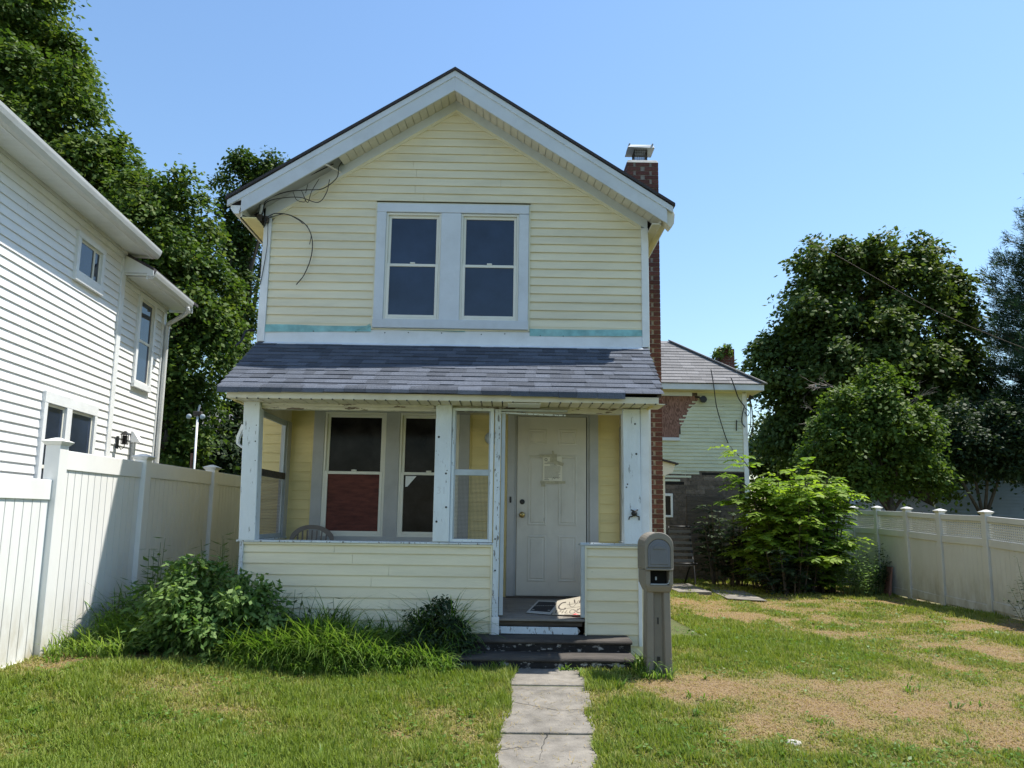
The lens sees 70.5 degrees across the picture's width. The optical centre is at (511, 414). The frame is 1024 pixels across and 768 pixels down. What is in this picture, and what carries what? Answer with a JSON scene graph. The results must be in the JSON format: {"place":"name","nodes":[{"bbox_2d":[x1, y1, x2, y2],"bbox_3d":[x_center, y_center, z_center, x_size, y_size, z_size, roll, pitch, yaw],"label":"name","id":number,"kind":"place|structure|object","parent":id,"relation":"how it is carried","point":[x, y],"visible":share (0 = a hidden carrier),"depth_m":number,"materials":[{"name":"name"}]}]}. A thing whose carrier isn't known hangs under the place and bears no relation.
{"place":"outdoors","nodes":[
{"label":"outdoors","id":0,"kind":"place"},
{"bbox_2d":[0,577,1023,767],"bbox_3d":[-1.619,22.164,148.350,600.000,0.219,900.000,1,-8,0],"label":"ground","id":1,"kind":"structure","parent":0,"point":[674,623],"depth_m":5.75,"materials":[{"name":"green plant"}]},
{"bbox_2d":[0,0,159,211],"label":"maple tree","id":2,"kind":"object","parent":1,"relation":"on","point":[44,96],"visible":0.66,"depth_m":19.07,"materials":[{"name":"green plant"}]},
{"bbox_2d":[0,100,197,478],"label":"white house","id":3,"kind":"structure","parent":1,"relation":"on","point":[88,299],"depth_m":8.40,"materials":[{"name":"plastic"}]},
{"bbox_2d":[34,390,98,478],"bbox_3d":[-5.190,0.617,8.428,0.071,1.620,1.220,2,-8,-5],"label":"window","id":4,"kind":"structure","parent":3,"relation":"in","point":[67,418],"depth_m":8.38,"materials":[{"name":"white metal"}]},
{"bbox_2d":[72,230,106,295],"bbox_3d":[-5.164,-1.836,8.861,0.071,0.600,0.685,2,-8,-5],"label":"window","id":5,"kind":"structure","parent":3,"relation":"in","point":[89,262],"depth_m":8.85,"materials":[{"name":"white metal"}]},
{"bbox_2d":[130,292,157,392],"bbox_3d":[-5.366,-1.037,10.578,0.071,1.370,0.600,2,-8,-5],"label":"window","id":6,"kind":"structure","parent":3,"relation":"in","point":[142,364],"depth_m":10.59,"materials":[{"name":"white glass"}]},
{"bbox_2d":[91,590,136,627],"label":"tall weed","id":7,"kind":"object","parent":1,"relation":"on","point":[112,604],"visible":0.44,"depth_m":6.72,"materials":[{"name":"green plant"}]},
{"bbox_2d":[0,438,240,668],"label":"privacy fence","id":8,"kind":"object","parent":1,"relation":"on","point":[71,522],"visible":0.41,"depth_m":6.84,"materials":[{"name":"white plastic"}]},
{"bbox_2d":[113,537,171,622],"bbox_3d":[-3.529,1.713,7.176,0.696,0.991,0.715,1,-8,0],"label":"tall weed","id":9,"kind":"object","parent":1,"relation":"on","point":[159,578],"visible":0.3,"depth_m":7.14,"materials":[{"name":"green plant"}]},
{"bbox_2d":[105,573,214,659],"bbox_3d":[-3.287,1.895,6.873,1.202,0.760,1.340,-2,-9,20],"label":"leafy bush","id":10,"kind":"object","parent":1,"relation":"on","point":[139,605],"visible":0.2,"depth_m":6.54,"materials":[{"name":"green plant"}]},
{"bbox_2d":[98,153,258,469],"bbox_3d":[-8.825,-1.190,17.914,5.417,10.539,5.111,1,-8,0],"label":"maple tree","id":11,"kind":"object","parent":1,"relation":"on","point":[188,264],"visible":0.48,"depth_m":17.69,"materials":[{"name":"green plant"}]},
{"bbox_2d":[186,405,204,468],"bbox_3d":[-6.993,1.650,15.821,0.420,3.783,0.160,1,-8,0],"label":"yard light","id":12,"kind":"object","parent":1,"relation":"on","point":[197,413],"visible":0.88,"depth_m":15.97,"materials":[{"name":"white metal"}]},
{"bbox_2d":[176,397,243,475],"bbox_3d":[-7.394,1.784,19.416,3.909,5.106,3.092,1,-8,0],"label":"understory tree","id":13,"kind":"object","parent":1,"relation":"on","point":[233,456],"visible":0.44,"depth_m":19.08,"materials":[{"name":"green plant"}]},
{"bbox_2d":[124,553,301,664],"bbox_3d":[-2.655,1.740,6.494,1.433,0.979,0.988,1,-8,0],"label":"leafy bush","id":14,"kind":"object","parent":1,"relation":"on","point":[199,617],"visible":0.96,"depth_m":6.35,"materials":[{"name":"green plant"}]},
{"bbox_2d":[192,532,237,578],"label":"tall weed","id":15,"kind":"object","parent":1,"relation":"on","point":[220,552],"visible":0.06,"depth_m":7.54,"materials":[{"name":"green plant"}]},
{"bbox_2d":[200,543,241,595],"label":"feathery weed","id":16,"kind":"object","parent":1,"relation":"on","point":[225,561],"visible":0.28,"depth_m":7.05,"materials":[{"name":"green plant"}]},
{"bbox_2d":[198,145,289,421],"bbox_3d":[-7.964,-1.825,21.708,3.601,12.876,3.217,1,-8,0],"label":"oak tree","id":17,"kind":"object","parent":1,"relation":"on","point":[243,241],"visible":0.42,"depth_m":21.68,"materials":[{"name":"green plant"}]},
{"bbox_2d":[272,593,315,633],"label":"tall weed","id":18,"kind":"object","parent":1,"relation":"on","point":[295,601],"visible":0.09,"depth_m":6.74,"materials":[{"name":"green plant"}]},
{"bbox_2d":[321,598,347,628],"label":"tall weed","id":19,"kind":"object","parent":1,"relation":"on","point":[334,609],"visible":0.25,"depth_m":6.79,"materials":[{"name":"green plant"}]},
{"bbox_2d":[35,565,680,680],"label":"tall grass","id":20,"kind":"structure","parent":1,"relation":"on","point":[330,644],"depth_m":6.20,"materials":[{"name":"green plant"}]},
{"bbox_2d":[387,594,484,656],"bbox_3d":[-0.726,1.959,6.598,0.869,0.644,0.649,4,-9,-22],"label":"leafy bush","id":21,"kind":"object","parent":1,"relation":"on","point":[440,606],"visible":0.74,"depth_m":6.53,"materials":[{"name":"green plant"}]},
{"bbox_2d":[217,67,678,656],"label":"yellow house","id":22,"kind":"structure","parent":1,"relation":"on","point":[459,319],"depth_m":8.45,"materials":[{"name":"plastic"}]},
{"bbox_2d":[289,525,333,539],"bbox_3d":[-2.201,1.592,7.700,0.575,0.824,0.544,1,-8,0],"label":"plastic chair","id":23,"kind":"object","parent":22,"relation":"on","point":[297,531],"visible":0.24,"depth_m":7.98,"materials":[{"name":"grey plastic"}]},
{"bbox_2d":[320,412,386,536],"bbox_3d":[-1.826,0.684,8.387,0.715,1.430,0.070,1,-8,0],"label":"window","id":24,"kind":"structure","parent":22,"relation":"in","point":[352,500],"depth_m":8.36,"materials":[{"name":"red wood"}]},
{"bbox_2d":[383,213,441,319],"bbox_3d":[-1.197,-1.784,8.746,0.667,1.335,0.070,1,-8,0],"label":"window","id":25,"kind":"structure","parent":22,"relation":"in","point":[413,240],"depth_m":8.72,"materials":[{"name":"blue glass"}]},
{"bbox_2d":[396,413,459,536],"bbox_3d":[-0.963,0.697,8.395,0.690,1.430,0.070,1,-8,0],"label":"window","id":26,"kind":"structure","parent":22,"relation":"in","point":[417,430],"depth_m":8.37,"materials":[{"name":"black metal"}]},
{"bbox_2d":[459,214,518,320],"bbox_3d":[-0.272,-1.770,8.754,0.703,1.335,0.070,1,-8,0],"label":"window","id":27,"kind":"structure","parent":22,"relation":"in","point":[489,257],"depth_m":8.73,"materials":[{"name":"blue glass"}]},
{"bbox_2d":[526,600,556,614],"bbox_3d":[0.341,2.008,7.569,0.311,0.051,0.785,-1,-8,16],"label":"floor mat","id":28,"kind":"object","parent":22,"relation":"on","point":[547,607],"visible":1,"depth_m":7.48,"materials":[{"name":"black rubber"}]},
{"bbox_2d":[516,416,585,595],"bbox_3d":[0.454,1.037,8.312,0.797,2.043,0.101,1,-8,0],"label":"door","id":29,"kind":"structure","parent":22,"relation":"in","point":[551,518],"depth_m":8.32,"materials":[{"name":"white metal"}]},
{"bbox_2d":[540,451,564,486],"bbox_3d":[0.468,0.625,8.374,0.300,0.417,0.008,1,-8,0],"label":"paper notice","id":30,"kind":"object","parent":22,"relation":"attached to","point":[552,467],"visible":1,"depth_m":8.37,"materials":[{"name":"white paper"}]},
{"bbox_2d":[552,597,579,614],"bbox_3d":[0.591,1.956,7.452,0.304,0.131,0.672,0,-8,8],"label":"curled mat","id":31,"kind":"object","parent":22,"relation":"on","point":[570,606],"visible":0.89,"depth_m":7.47,"materials":[{"name":"beige fabric"}]},
{"bbox_2d":[11,654,990,767],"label":"lawn weeds","id":32,"kind":"object","parent":1,"relation":"on","point":[57,659],"visible":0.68,"depth_m":5.01,"materials":[{"name":"green plant"}]},
{"bbox_2d":[0,595,1023,767],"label":"lawn clover","id":33,"kind":"object","parent":1,"relation":"on","point":[713,742],"visible":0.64,"depth_m":4.89,"materials":[{"name":"green plant"}]},
{"bbox_2d":[455,634,635,670],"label":"front steps","id":34,"kind":"structure","parent":1,"relation":"on","point":[538,651],"depth_m":6.67,"materials":[{"name":"black concrete"}]},
{"bbox_2d":[638,532,673,677],"bbox_3d":[1.258,1.675,6.340,0.250,1.282,0.364,1,-8,0],"label":"mailbox","id":35,"kind":"object","parent":1,"relation":"on","point":[655,561],"visible":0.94,"depth_m":6.23,"materials":[{"name":"grey plastic"}]},
{"bbox_2d":[648,540,670,567],"bbox_3d":[1.266,1.195,6.236,0.195,0.236,0.024,1,-8,0],"label":"door","id":36,"kind":"structure","parent":35,"relation":"in","point":[658,550],"depth_m":6.23,"materials":[{"name":"grey plastic"}]},
{"bbox_2d":[667,526,696,584],"bbox_3d":[3.591,3.021,15.442,0.654,1.278,0.880,1,-8,0],"label":"metal chair","id":37,"kind":"object","parent":1,"relation":"on","point":[692,564],"visible":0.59,"depth_m":15.45,"materials":[{"name":"black metal"}]},
{"bbox_2d":[671,583,711,594],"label":"concrete slab","id":38,"kind":"structure","parent":1,"relation":"on","point":[700,591],"depth_m":14.00,"materials":[{"name":"grey concrete"}]},
{"bbox_2d":[660,340,767,580],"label":"green house","id":39,"kind":"structure","parent":1,"relation":"on","point":[704,399],"depth_m":17.08,"materials":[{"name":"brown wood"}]},
{"bbox_2d":[665,493,672,516],"bbox_3d":[3.583,2.115,16.884,0.320,0.550,0.050,1,-8,0],"label":"window","id":40,"kind":"structure","parent":39,"relation":"in","point":[668,497],"depth_m":16.88,"materials":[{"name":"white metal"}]},
{"bbox_2d":[687,496,721,579],"bbox_3d":[4.462,2.847,16.795,0.800,1.900,0.019,1,-8,0],"label":"basement door","id":41,"kind":"structure","parent":39,"relation":"in","point":[692,501],"depth_m":16.83,"materials":[{"name":"brown wood"}]},
{"bbox_2d":[710,343,734,361],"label":"chimney vine","id":42,"kind":"object","parent":39,"relation":"on","point":[718,353],"visible":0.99,"depth_m":18.11,"materials":[{"name":"green plant"}]},
{"bbox_2d":[690,503,750,586],"bbox_3d":[4.694,2.784,15.682,1.742,1.828,1.478,-2,-9,21],"label":"shaded shrub","id":43,"kind":"object","parent":1,"relation":"on","point":[723,558],"visible":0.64,"depth_m":15.62,"materials":[{"name":"green plant"}]},
{"bbox_2d":[711,589,766,601],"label":"paving slab","id":44,"kind":"structure","parent":1,"relation":"on","point":[740,596],"depth_m":13.27,"materials":[{"name":"concrete"}]},
{"bbox_2d":[740,545,828,595],"bbox_3d":[5.337,2.990,13.936,1.889,0.961,1.317,1,-8,0],"label":"shaded shrub","id":45,"kind":"object","parent":1,"relation":"on","point":[793,577],"visible":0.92,"depth_m":13.77,"materials":[{"name":"green plant"}]},
{"bbox_2d":[707,444,875,593],"bbox_3d":[5.721,2.108,14.879,3.138,2.981,3.068,-7,-11,44],"label":"compound leaf shrub","id":46,"kind":"object","parent":1,"relation":"on","point":[784,519],"visible":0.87,"depth_m":14.30,"materials":[{"name":"green plant"}]},
{"bbox_2d":[748,413,837,495],"bbox_3d":[13.817,3.415,36.343,6.866,7.174,4.140,5,-9,-27],"label":"tree","id":47,"kind":"object","parent":1,"relation":"on","point":[757,471],"visible":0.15,"depth_m":35.48,"materials":[{"name":"green plant"}]},
{"bbox_2d":[786,739,800,745],"bbox_3d":[1.790,2.088,4.604,0.112,0.036,0.114,1,-8,0],"label":"lawn stone","id":48,"kind":"object","parent":1,"relation":"on","point":[795,743],"visible":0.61,"depth_m":4.58,"materials":[{"name":"white stone"}]},
{"bbox_2d":[831,500,850,528],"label":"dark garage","id":49,"kind":"structure","parent":1,"relation":"on","point":[846,516],"depth_m":29.82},
{"bbox_2d":[829,543,879,596],"bbox_3d":[6.566,2.974,13.897,1.108,1.006,0.950,1,-8,0],"label":"tall weed","id":50,"kind":"object","parent":1,"relation":"on","point":[852,583],"visible":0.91,"depth_m":13.81,"materials":[{"name":"green plant"}]},
{"bbox_2d":[850,533,892,594],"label":"tall weed","id":51,"kind":"object","parent":1,"relation":"on","point":[881,578],"visible":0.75,"depth_m":14.19,"materials":[{"name":"green plant"}]},
{"bbox_2d":[735,225,1016,525],"bbox_3d":[14.808,-0.963,30.311,12.396,14.192,8.565,5,-9,-25],"label":"maple tree","id":52,"kind":"object","parent":1,"relation":"on","point":[828,332],"visible":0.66,"depth_m":29.55,"materials":[{"name":"green plant"}]},
{"bbox_2d":[787,358,970,529],"bbox_3d":[12.160,1.644,24.215,5.621,7.260,4.097,-2,-8,18],"label":"young maple","id":53,"kind":"object","parent":1,"relation":"on","point":[864,460],"visible":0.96,"depth_m":23.71,"materials":[{"name":"green plant"}]},
{"bbox_2d":[883,566,892,595],"bbox_3d":[7.305,3.239,14.090,0.150,0.550,0.250,1,-8,0],"label":"leaning board","id":54,"kind":"object","parent":1,"relation":"on","point":[888,585],"visible":0.71,"depth_m":14.04,"materials":[{"name":"brown wood"}]},
{"bbox_2d":[849,493,948,533],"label":"garden shed","id":55,"kind":"structure","parent":1,"relation":"on","point":[923,509],"depth_m":28.30,"materials":[{"name":"grey"}]},
{"bbox_2d":[819,506,1023,619],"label":"lattice fence","id":56,"kind":"object","parent":1,"relation":"on","point":[980,572],"visible":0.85,"depth_m":12.40,"materials":[{"name":"white plastic"}]},
{"bbox_2d":[918,383,1023,515],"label":"shade tree","id":57,"kind":"object","parent":1,"relation":"on","point":[989,441],"visible":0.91,"depth_m":24.61,"materials":[{"name":"green plant"}]},
{"bbox_2d":[936,173,1023,487],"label":"pine tree","id":58,"kind":"object","parent":1,"relation":"on","point":[1010,306],"visible":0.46,"depth_m":29.24,"materials":[{"name":"green plant"}]},
{"bbox_2d":[1003,556,1023,625],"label":"shrub","id":59,"kind":"object","parent":1,"relation":"on","point":[1018,596],"visible":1,"depth_m":9.97,"materials":[{"name":"green plant"}]},
{"bbox_2d":[52,0,1023,509],"label":"sky","id":60,"kind":"structure","parent":0,"point":[770,125],"materials":[{"name":"blue"}]},
{"bbox_2d":[495,668,597,767],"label":"path","id":61,"kind":"structure","parent":0,"point":[550,724],"depth_m":4.87,"materials":[{"name":"concrete"}]},
{"bbox_2d":[808,241,1022,347],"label":"utility cable","id":62,"kind":"object","parent":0,"point":[915,300],"visible":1,"depth_m":22.84,"materials":[{"name":"metal"}]},
{"bbox_2d":[848,475,1023,543],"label":"blue house","id":63,"kind":"structure","parent":0,"point":[1009,504],"depth_m":34.97,"materials":[{"name":"stone"}]}
]}

